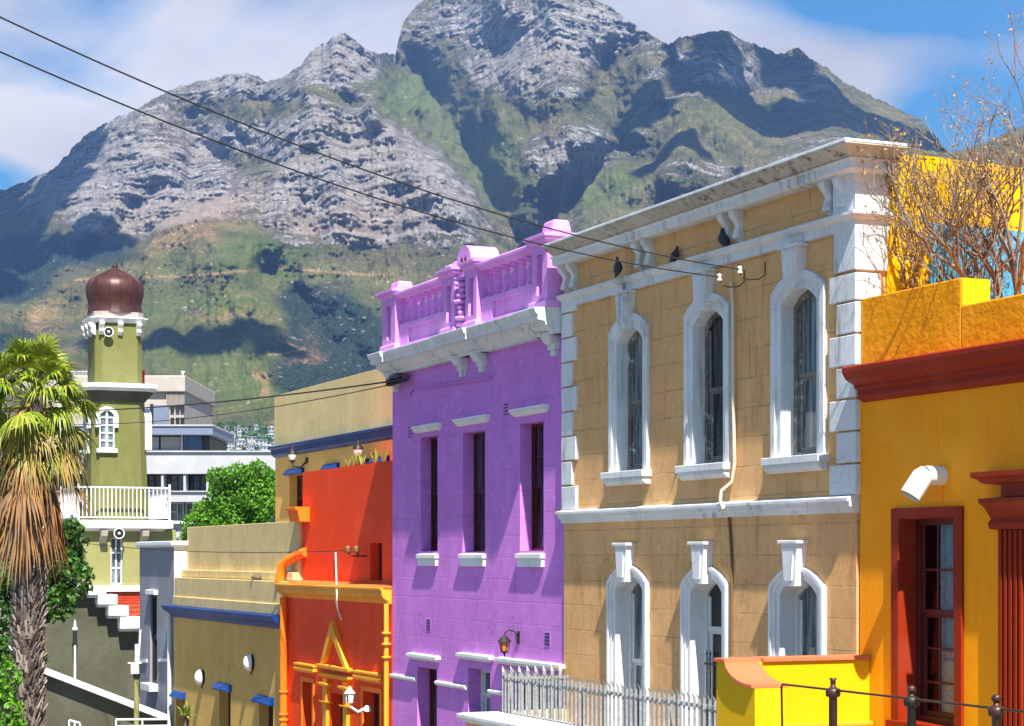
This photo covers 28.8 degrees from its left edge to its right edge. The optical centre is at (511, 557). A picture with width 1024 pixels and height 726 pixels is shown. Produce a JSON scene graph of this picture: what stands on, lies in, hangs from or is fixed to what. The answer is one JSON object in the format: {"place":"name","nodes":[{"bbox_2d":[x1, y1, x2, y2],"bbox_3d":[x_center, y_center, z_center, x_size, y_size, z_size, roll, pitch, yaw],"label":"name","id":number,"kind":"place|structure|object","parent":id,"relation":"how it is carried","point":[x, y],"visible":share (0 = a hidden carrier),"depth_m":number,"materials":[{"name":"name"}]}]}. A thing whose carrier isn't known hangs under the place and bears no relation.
{"place":"outdoors","nodes":[
{"label":"outdoors","id":0,"kind":"place"},
{"bbox_2d":[0,596,8,715],"bbox_3d":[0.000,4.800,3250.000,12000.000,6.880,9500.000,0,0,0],"label":"ground","id":1,"kind":"structure","parent":0,"point":[1,628],"depth_m":273.49,"materials":[{"name":"green plant"}]},
{"bbox_2d":[0,654,27,725],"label":"shrub","id":2,"kind":"object","parent":1,"relation":"on","point":[6,693],"visible":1,"depth_m":39.95,"materials":[{"name":"green plant"}]},
{"bbox_2d":[0,514,95,723],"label":"shade tree","id":3,"kind":"object","parent":1,"relation":"on","point":[62,589],"visible":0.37,"depth_m":51.77,"materials":[{"name":"green plant"}]},
{"bbox_2d":[0,332,106,725],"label":"fan palm","id":4,"kind":"object","parent":1,"relation":"on","point":[35,461],"visible":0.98,"depth_m":41.64,"materials":[{"name":"green plant"}]},
{"bbox_2d":[72,621,77,678],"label":"lamp post","id":5,"kind":"object","parent":1,"relation":"on","point":[74,628],"visible":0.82,"depth_m":77.33,"materials":[{"name":"white metal"}]},
{"bbox_2d":[42,668,166,725],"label":"sloping wall","id":6,"kind":"structure","parent":1,"relation":"on","point":[83,703],"depth_m":65.60,"materials":[{"name":"white paint"}]},
{"bbox_2d":[42,530,175,703],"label":"mosque","id":7,"kind":"structure","parent":1,"relation":"on","point":[106,617],"depth_m":78.42,"materials":[{"name":"olive green paint"},{"name":"white paint"},{"name":"red tile"}]},
{"bbox_2d":[60,263,172,542],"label":"minaret","id":8,"kind":"object","parent":7,"relation":"on","point":[123,497],"visible":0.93,"depth_m":80.43,"materials":[{"name":"olive green paint"},{"name":"white paint"},{"name":"brown copper"}]},
{"bbox_2d":[85,419,88,448],"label":"window","id":9,"kind":"structure","parent":8,"relation":"in","point":[86,429],"depth_m":81.16,"materials":[{"name":"white glass"}]},
{"bbox_2d":[99,411,113,448],"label":"window","id":10,"kind":"structure","parent":8,"relation":"in","point":[106,440],"depth_m":80.18,"materials":[{"name":"white glass"}]},
{"bbox_2d":[104,327,113,336],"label":"loudspeaker","id":11,"kind":"object","parent":8,"relation":"attached to","point":[108,331],"visible":1,"depth_m":80.11,"materials":[{"name":"white paint"}]},
{"bbox_2d":[114,528,124,538],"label":"loudspeaker","id":12,"kind":"object","parent":8,"relation":"attached to","point":[119,533],"visible":1,"depth_m":79.48,"materials":[{"name":"white paint"}]},
{"bbox_2d":[142,370,144,383],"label":"board","id":13,"kind":"object","parent":8,"relation":"on","point":[143,376],"visible":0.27,"depth_m":82.81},
{"bbox_2d":[111,538,121,583],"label":"window","id":14,"kind":"structure","parent":7,"relation":"in","point":[116,552],"depth_m":80.08,"materials":[{"name":"white paint"}]},
{"bbox_2d":[22,371,214,446],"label":"tower block","id":15,"kind":"structure","parent":1,"relation":"on","point":[177,389],"depth_m":210.00,"materials":[{"name":"beige concrete"}]},
{"bbox_2d":[128,629,141,724],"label":"utility post","id":16,"kind":"object","parent":1,"relation":"on","point":[135,668],"visible":1,"depth_m":62.93,"materials":[{"name":"wood"}]},
{"bbox_2d":[135,541,187,725],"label":"grey house","id":17,"kind":"structure","parent":1,"relation":"on","point":[161,569],"depth_m":66.62,"materials":[{"name":"grey paint"},{"name":"white paint"},{"name":"dark glass"}]},
{"bbox_2d":[152,595,156,682],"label":"window","id":18,"kind":"structure","parent":17,"relation":"in","point":[154,597],"depth_m":67.68,"materials":[{"name":"black glass"}]},
{"bbox_2d":[52,425,274,522],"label":"office block","id":19,"kind":"structure","parent":1,"relation":"on","point":[181,459],"depth_m":129.15,"materials":[{"name":"white paint"}]},
{"bbox_2d":[147,475,160,489],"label":"window","id":20,"kind":"structure","parent":19,"relation":"in","point":[152,480],"depth_m":129.35,"materials":[{"name":"black glass"}]},
{"bbox_2d":[166,475,182,490],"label":"window","id":21,"kind":"structure","parent":19,"relation":"in","point":[176,481],"depth_m":129.35,"materials":[{"name":"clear glass"}]},
{"bbox_2d":[163,503,185,520],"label":"window","id":22,"kind":"structure","parent":19,"relation":"in","point":[178,510],"depth_m":129.35,"materials":[{"name":"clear glass"}]},
{"bbox_2d":[186,503,206,518],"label":"window","id":23,"kind":"structure","parent":19,"relation":"in","point":[190,504],"depth_m":129.35,"materials":[{"name":"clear glass"}]},
{"bbox_2d":[188,475,205,490],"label":"window","id":24,"kind":"structure","parent":19,"relation":"in","point":[196,482],"depth_m":129.35,"materials":[{"name":"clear glass"}]},
{"bbox_2d":[166,521,203,540],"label":"annex","id":25,"kind":"object","parent":1,"relation":"on","point":[177,527],"visible":0.12,"depth_m":104.00,"materials":[{"name":"white paint"}]},
{"bbox_2d":[176,699,199,725],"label":"spiky plant","id":26,"kind":"object","parent":1,"relation":"on","point":[187,712],"visible":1,"depth_m":59.31,"materials":[{"name":"green plant"}]},
{"bbox_2d":[176,458,274,540],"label":"leafy tree","id":27,"kind":"object","parent":1,"relation":"on","point":[247,493],"visible":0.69,"depth_m":90.72,"materials":[{"name":"green plant"}]},
{"bbox_2d":[161,521,302,725],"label":"olive house","id":28,"kind":"structure","parent":1,"relation":"on","point":[223,610],"depth_m":58.49,"materials":[{"name":"beige paint"}]},
{"bbox_2d":[194,669,204,688],"bbox_3d":[-9.608,3.729,61.097,0.260,0.587,0.460,0,0,-23],"label":"wall light","id":29,"kind":"object","parent":28,"relation":"attached to","point":[199,677],"visible":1,"depth_m":60.96,"materials":[{"name":"white glass"}]},
{"bbox_2d":[228,692,230,725],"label":"window","id":30,"kind":"structure","parent":28,"relation":"in","point":[229,693],"depth_m":59.39,"materials":[{"name":"brown wood"}]},
{"bbox_2d":[243,654,254,674],"bbox_3d":[-7.424,3.009,55.975,0.260,0.587,0.460,0,0,-23],"label":"wall light","id":31,"kind":"object","parent":28,"relation":"attached to","point":[248,662],"visible":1,"depth_m":55.84,"materials":[{"name":"white glass"}]},
{"bbox_2d":[269,706,272,725],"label":"window","id":32,"kind":"structure","parent":28,"relation":"in","point":[270,707],"depth_m":55.41,"materials":[{"name":"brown wood"}]},
{"bbox_2d":[267,369,392,521],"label":"cream house","id":33,"kind":"structure","parent":1,"relation":"on","point":[324,433],"depth_m":58.06,"materials":[{"name":"beige paint"}]},
{"bbox_2d":[287,445,307,467],"bbox_3d":[-6.451,-3.034,60.023,0.648,0.697,0.305,0,0,3],"label":"wall lantern","id":34,"kind":"object","parent":33,"relation":"attached to","point":[292,453],"depth_m":59.94,"materials":[{"name":"black metal"}]},
{"bbox_2d":[297,475,302,506],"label":"window","id":35,"kind":"structure","parent":33,"relation":"in","point":[300,477],"depth_m":61.62,"materials":[{"name":"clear glass"}]},
{"bbox_2d":[352,440,373,463],"bbox_3d":[-4.035,-2.872,54.359,0.648,0.697,0.305,0,0,3],"label":"wall lantern","id":36,"kind":"object","parent":33,"relation":"attached to","point":[357,446],"depth_m":54.27,"materials":[{"name":"black metal"}]},
{"bbox_2d":[274,460,392,725],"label":"orange house","id":37,"kind":"structure","parent":1,"relation":"on","point":[336,624],"depth_m":49.46,"materials":[{"name":"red paint"}]},
{"bbox_2d":[341,695,342,725],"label":"door","id":38,"kind":"structure","parent":37,"relation":"in","point":[341,695],"depth_m":49.46,"materials":[{"name":"brown wood"}]},
{"bbox_2d":[344,456,351,465],"bbox_3d":[-4.181,-2.437,50.718,0.229,0.377,0.163,0,0,28],"label":"cactus","id":39,"kind":"object","parent":37,"relation":"on","point":[347,463],"visible":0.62,"depth_m":50.68,"materials":[{"name":"yellow plant"}]},
{"bbox_2d":[344,546,358,556],"bbox_3d":[-3.952,-0.159,49.001,0.367,0.277,0.193,0,0,-3],"label":"insulator","id":40,"kind":"object","parent":37,"relation":"attached to","point":[348,549],"visible":0.95,"depth_m":48.94,"materials":[{"name":"beige ceramic"}]},
{"bbox_2d":[88,543,344,552],"bbox_3d":[-10.636,-0.459,60.498,0.024,0.669,26.524,0,0,-30],"label":"power line","id":41,"kind":"object","parent":40,"relation":"attached to","point":[223,552],"visible":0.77,"depth_m":55.52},
{"bbox_2d":[352,454,357,465],"bbox_3d":[-3.996,-2.455,50.339,0.170,0.414,0.297,0,0,-23],"label":"cactus","id":42,"kind":"object","parent":37,"relation":"on","point":[353,462],"visible":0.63,"depth_m":50.26,"materials":[{"name":"yellow plant"}]},
{"bbox_2d":[354,451,359,464],"bbox_3d":[-3.873,-2.452,49.938,0.146,0.403,0.311,0,0,-42],"label":"cactus","id":43,"kind":"object","parent":37,"relation":"on","point":[357,461],"visible":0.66,"depth_m":49.90,"materials":[{"name":"yellow plant"}]},
{"bbox_2d":[344,686,371,712],"bbox_3d":[-3.621,3.334,46.737,0.670,0.655,0.290,0,0,-23],"label":"wall lantern","id":44,"kind":"object","parent":37,"relation":"attached to","point":[349,693],"depth_m":46.62,"materials":[{"name":"white plastic"}]},
{"bbox_2d":[353,545,366,556],"bbox_3d":[-3.705,-0.156,48.421,0.367,0.277,0.193,0,0,-3],"label":"insulator","id":45,"kind":"object","parent":37,"relation":"attached to","point":[356,548],"visible":1,"depth_m":48.36,"materials":[{"name":"beige ceramic"}]},
{"bbox_2d":[357,451,365,464],"bbox_3d":[-3.761,-2.464,49.734,0.237,0.432,0.174,0,0,28],"label":"cactus","id":46,"kind":"object","parent":37,"relation":"on","point":[361,460],"visible":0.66,"depth_m":49.70,"materials":[{"name":"yellow plant"}]},
{"bbox_2d":[370,449,378,462],"bbox_3d":[-3.357,-2.465,48.818,0.200,0.428,0.320,0,0,-23],"label":"cactus","id":47,"kind":"object","parent":37,"relation":"on","point":[374,458],"visible":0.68,"depth_m":48.76,"materials":[{"name":"yellow plant"}]},
{"bbox_2d":[374,693,378,725],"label":"window","id":48,"kind":"structure","parent":37,"relation":"in","point":[376,696],"depth_m":47.16,"materials":[{"name":"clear glass"}]},
{"bbox_2d":[379,543,381,579],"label":"window","id":49,"kind":"structure","parent":37,"relation":"in","point":[380,544],"depth_m":48.25,"materials":[{"name":"clear glass"}]},
{"bbox_2d":[380,449,387,461],"bbox_3d":[-3.098,-2.439,48.184,0.162,0.380,0.238,0,0,-23],"label":"cactus","id":50,"kind":"object","parent":37,"relation":"on","point":[383,457],"visible":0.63,"depth_m":48.13,"materials":[{"name":"yellow plant"}]},
{"bbox_2d":[367,219,574,725],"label":"purple house","id":51,"kind":"structure","parent":1,"relation":"on","point":[471,356],"depth_m":40.59,"materials":[{"name":"paint"}]},
{"bbox_2d":[1,379,404,411],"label":"power line","id":52,"kind":"object","parent":51,"relation":"attached to","point":[256,397],"visible":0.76,"depth_m":50.21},
{"bbox_2d":[72,381,404,424],"bbox_3d":[-10.942,-4.369,57.484,0.024,1.266,32.002,0,0,-32],"label":"power line","id":53,"kind":"object","parent":51,"relation":"attached to","point":[250,410],"visible":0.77,"depth_m":50.45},
{"bbox_2d":[429,668,436,725],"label":"door","id":54,"kind":"structure","parent":51,"relation":"in","point":[432,672],"depth_m":43.78,"materials":[{"name":"brown wood"}]},
{"bbox_2d":[431,437,437,550],"bbox_3d":[-1.534,-1.375,43.225,0.092,2.490,1.040,0,0,-23],"label":"window","id":55,"kind":"structure","parent":51,"relation":"in","point":[434,441],"depth_m":43.62,"materials":[{"name":"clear glass"}]},
{"bbox_2d":[474,432,484,551],"bbox_3d":[-0.519,-1.335,40.842,0.092,2.470,1.220,0,0,-23],"label":"window","id":56,"kind":"structure","parent":51,"relation":"in","point":[479,438],"depth_m":41.24,"materials":[{"name":"black glass"}]},
{"bbox_2d":[481,670,489,711],"bbox_3d":[-0.372,2.845,40.600,0.092,1.150,1.180,0,0,-23],"label":"window","id":57,"kind":"structure","parent":51,"relation":"in","point":[485,674],"depth_m":41.00,"materials":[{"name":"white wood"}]},
{"bbox_2d":[497,629,519,656],"bbox_3d":[-0.063,1.657,38.494,0.429,0.532,0.289,0,0,-23],"label":"wall lantern","id":58,"kind":"object","parent":51,"relation":"attached to","point":[504,640],"depth_m":38.43,"materials":[{"name":"black metal"}]},
{"bbox_2d":[532,423,543,550],"bbox_3d":[0.638,-1.355,38.128,0.092,2.450,1.120,0,0,-23],"label":"window","id":59,"kind":"structure","parent":51,"relation":"in","point":[537,429],"depth_m":38.48,"materials":[{"name":"black glass"}]},
{"bbox_2d":[524,674,558,709],"bbox_3d":[0.669,3.320,38.082,0.090,2.160,2.530,0,0,-23],"label":"window","id":60,"kind":"structure","parent":51,"relation":"in","point":[524,674],"depth_m":38.08,"materials":[{"name":"white wood"}]},
{"bbox_2d":[456,709,586,725],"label":"wall","id":61,"kind":"structure","parent":1,"relation":"on","point":[492,718],"depth_m":34.81,"materials":[{"name":"white paint"}]},
{"bbox_2d":[502,665,716,725],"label":"palisade fence","id":62,"kind":"object","parent":61,"relation":"on","point":[521,679],"visible":0.91,"depth_m":32.58,"materials":[{"name":"white metal"}]},
{"bbox_2d":[542,137,1023,725],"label":"ochre house","id":63,"kind":"structure","parent":1,"relation":"on","point":[708,513],"depth_m":31.03,"materials":[{"name":"ochre painted plaster"},{"name":"weathered white paint"},{"name":"glass"}]},
{"bbox_2d":[614,257,622,277],"bbox_3d":[1.808,-4.952,33.947,0.160,0.378,0.156,0,0,35],"label":"pigeon","id":64,"kind":"object","parent":63,"relation":"on","point":[618,267],"visible":0.94,"depth_m":33.89,"materials":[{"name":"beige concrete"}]},
{"bbox_2d":[628,331,641,469],"bbox_3d":[2.249,-2.700,34.173,0.092,2.460,1.000,0,0,-23],"label":"window","id":65,"kind":"structure","parent":63,"relation":"in","point":[635,342],"depth_m":34.48,"materials":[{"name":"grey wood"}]},
{"bbox_2d":[628,580,641,725],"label":"window","id":66,"kind":"structure","parent":63,"relation":"in","point":[634,590],"depth_m":34.53,"materials":[{"name":"white wood"}]},
{"bbox_2d":[669,246,678,261],"bbox_3d":[2.638,-4.924,32.338,0.161,0.288,0.156,0,0,10],"label":"pigeon","id":67,"kind":"object","parent":63,"relation":"on","point":[675,253],"visible":0.96,"depth_m":32.29,"materials":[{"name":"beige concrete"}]},
{"bbox_2d":[704,581,720,725],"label":"door","id":68,"kind":"structure","parent":63,"relation":"in","point":[712,593],"depth_m":32.01,"materials":[{"name":"white wood"}]},
{"bbox_2d":[705,312,722,462],"bbox_3d":[3.341,-2.700,31.617,0.092,2.460,1.000,0,0,-23],"label":"window","id":69,"kind":"structure","parent":63,"relation":"in","point":[714,326],"depth_m":31.89,"materials":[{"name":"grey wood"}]},
{"bbox_2d":[718,228,729,246],"bbox_3d":[3.288,-4.948,30.810,0.219,0.338,0.199,0,0,36],"label":"pigeon","id":70,"kind":"object","parent":63,"relation":"on","point":[723,239],"visible":1,"depth_m":30.76,"materials":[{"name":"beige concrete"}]},
{"bbox_2d":[716,270,744,287],"bbox_3d":[3.341,-4.260,30.497,0.433,0.271,0.098,0,0,-4],"label":"insulator","id":71,"kind":"object","parent":63,"relation":"attached to","point":[719,274],"visible":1,"depth_m":30.46,"materials":[{"name":"ceramic"}]},
{"bbox_2d":[0,51,718,276],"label":"power line","id":72,"kind":"object","parent":71,"relation":"attached to","point":[328,181],"visible":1,"depth_m":24.13,"materials":[{"name":"black rubber"}]},
{"bbox_2d":[737,262,765,280],"bbox_3d":[3.589,-4.292,29.917,0.433,0.271,0.098,0,0,-4],"label":"insulator","id":73,"kind":"object","parent":63,"relation":"attached to","point":[739,271],"visible":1,"depth_m":29.89,"materials":[{"name":"ceramic"}]},
{"bbox_2d":[0,16,738,269],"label":"power line","id":74,"kind":"object","parent":73,"relation":"attached to","point":[9,21],"visible":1,"depth_m":23.91,"materials":[{"name":"black rubber"}]},
{"bbox_2d":[794,290,816,454],"bbox_3d":[4.415,-2.700,29.095,0.092,2.460,1.000,0,0,-23],"label":"window","id":75,"kind":"structure","parent":63,"relation":"in","point":[805,309],"depth_m":29.33,"materials":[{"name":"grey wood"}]},
{"bbox_2d":[794,583,816,655],"bbox_3d":[4.434,2.300,29.126,0.092,4.000,1.040,0,0,-23],"label":"door","id":76,"kind":"structure","parent":63,"relation":"in","point":[805,598],"depth_m":29.38,"materials":[{"name":"white wood"}]},
{"bbox_2d":[884,145,947,289],"bbox_3d":[5.603,-4.217,27.798,1.128,3.046,0.178,0,0,-23],"label":"creeper","id":77,"kind":"object","parent":63,"relation":"attached to","point":[905,249],"visible":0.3,"depth_m":27.81,"materials":[{"name":"brown plant"}]},
{"bbox_2d":[713,654,872,725],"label":"yellow stoep wall","id":78,"kind":"structure","parent":1,"relation":"on","point":[748,691],"depth_m":26.86,"materials":[{"name":"paint"}]},
{"bbox_2d":[780,678,1023,725],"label":"iron railing","id":79,"kind":"object","parent":1,"relation":"on","point":[996,709],"visible":1,"depth_m":22.09,"materials":[{"name":"black metal"}]},
{"bbox_2d":[842,278,1023,725],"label":"amber house","id":80,"kind":"structure","parent":1,"relation":"on","point":[935,377],"depth_m":25.86,"materials":[{"name":"paint"}]},
{"bbox_2d":[832,0,1023,297],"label":"bare bush","id":81,"kind":"object","parent":80,"relation":"on","point":[1016,276],"visible":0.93,"depth_m":26.68,"materials":[{"name":"brown plant"}]},
{"bbox_2d":[916,518,953,724],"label":"window","id":82,"kind":"structure","parent":80,"relation":"in","point":[922,614],"depth_m":26.67,"materials":[{"name":"red"}]},
{"bbox_2d":[860,168,1011,288],"bbox_3d":[5.795,-4.171,28.258,2.109,2.884,2.828,0,0,-7],"label":"bare bush","id":83,"kind":"object","parent":80,"relation":"on","point":[914,269],"visible":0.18,"depth_m":27.66,"materials":[{"name":"brown plant"}]},
{"bbox_2d":[864,91,1023,299],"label":"bare bush","id":84,"kind":"object","parent":80,"relation":"on","point":[976,271],"visible":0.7,"depth_m":26.86,"materials":[{"name":"brown plant"}]},
{"bbox_2d":[0,0,1023,576],"bbox_3d":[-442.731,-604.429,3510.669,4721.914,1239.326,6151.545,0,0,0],"label":"mountain","id":85,"kind":"structure","parent":0,"point":[258,278],"depth_m":3133.32,"materials":[{"name":"grey stone"}]},
{"bbox_2d":[226,442,235,450],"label":"hillside house","id":86,"kind":"structure","parent":85,"relation":"on","point":[231,445],"depth_m":1485.38,"materials":[{"name":"white paint"}]},
{"bbox_2d":[235,439,246,447],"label":"hillside house","id":87,"kind":"structure","parent":85,"relation":"on","point":[240,442],"depth_m":1518.55,"materials":[{"name":"white paint"}]},
{"bbox_2d":[212,419,273,450],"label":"hillside trees","id":88,"kind":"object","parent":85,"relation":"on","point":[220,424],"visible":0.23,"depth_m":1582.15,"materials":[{"name":"green plant"}]},
{"bbox_2d":[237,428,249,438],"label":"hillside house","id":89,"kind":"structure","parent":85,"relation":"on","point":[239,430],"depth_m":1583.61,"materials":[{"name":"white paint"}]},
{"bbox_2d":[246,443,255,450],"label":"hillside house","id":90,"kind":"structure","parent":85,"relation":"on","point":[250,446],"depth_m":1465.76,"materials":[{"name":"white paint"}]},
{"bbox_2d":[247,436,257,442],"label":"hillside house","id":91,"kind":"structure","parent":85,"relation":"on","point":[249,438],"depth_m":1554.95,"materials":[{"name":"white paint"}]},
{"bbox_2d":[255,439,268,446],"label":"hillside house","id":92,"kind":"structure","parent":85,"relation":"on","point":[260,442],"depth_m":1514.53,"materials":[{"name":"white paint"}]},
{"bbox_2d":[260,444,272,450],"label":"hillside house","id":93,"kind":"structure","parent":85,"relation":"on","point":[264,447],"depth_m":1453.57,"materials":[{"name":"white paint"}]},
{"bbox_2d":[265,433,273,441],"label":"hillside house","id":94,"kind":"structure","parent":85,"relation":"on","point":[271,435],"depth_m":1552.37,"materials":[{"name":"white paint"}]},
{"bbox_2d":[267,426,273,432],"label":"hillside house","id":95,"kind":"structure","parent":85,"relation":"on","point":[271,428],"depth_m":1590.57,"materials":[{"name":"white paint"}]},
{"bbox_2d":[0,0,1023,189],"label":"sky","id":96,"kind":"structure","parent":0,"point":[900,53],"materials":[{"name":"blue"}]},
{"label":"pavement","id":97,"kind":"structure","parent":0,"visible":0},
{"bbox_2d":[68,719,80,725],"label":"handrail","id":98,"kind":"object","parent":97,"relation":"on","point":[73,721],"visible":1,"depth_m":57.98,"materials":[{"name":"white metal"}]},
{"bbox_2d":[115,718,169,725],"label":"handrail","id":99,"kind":"object","parent":97,"relation":"on","point":[139,719],"visible":1,"depth_m":57.98,"materials":[{"name":"white metal"}]}
]}

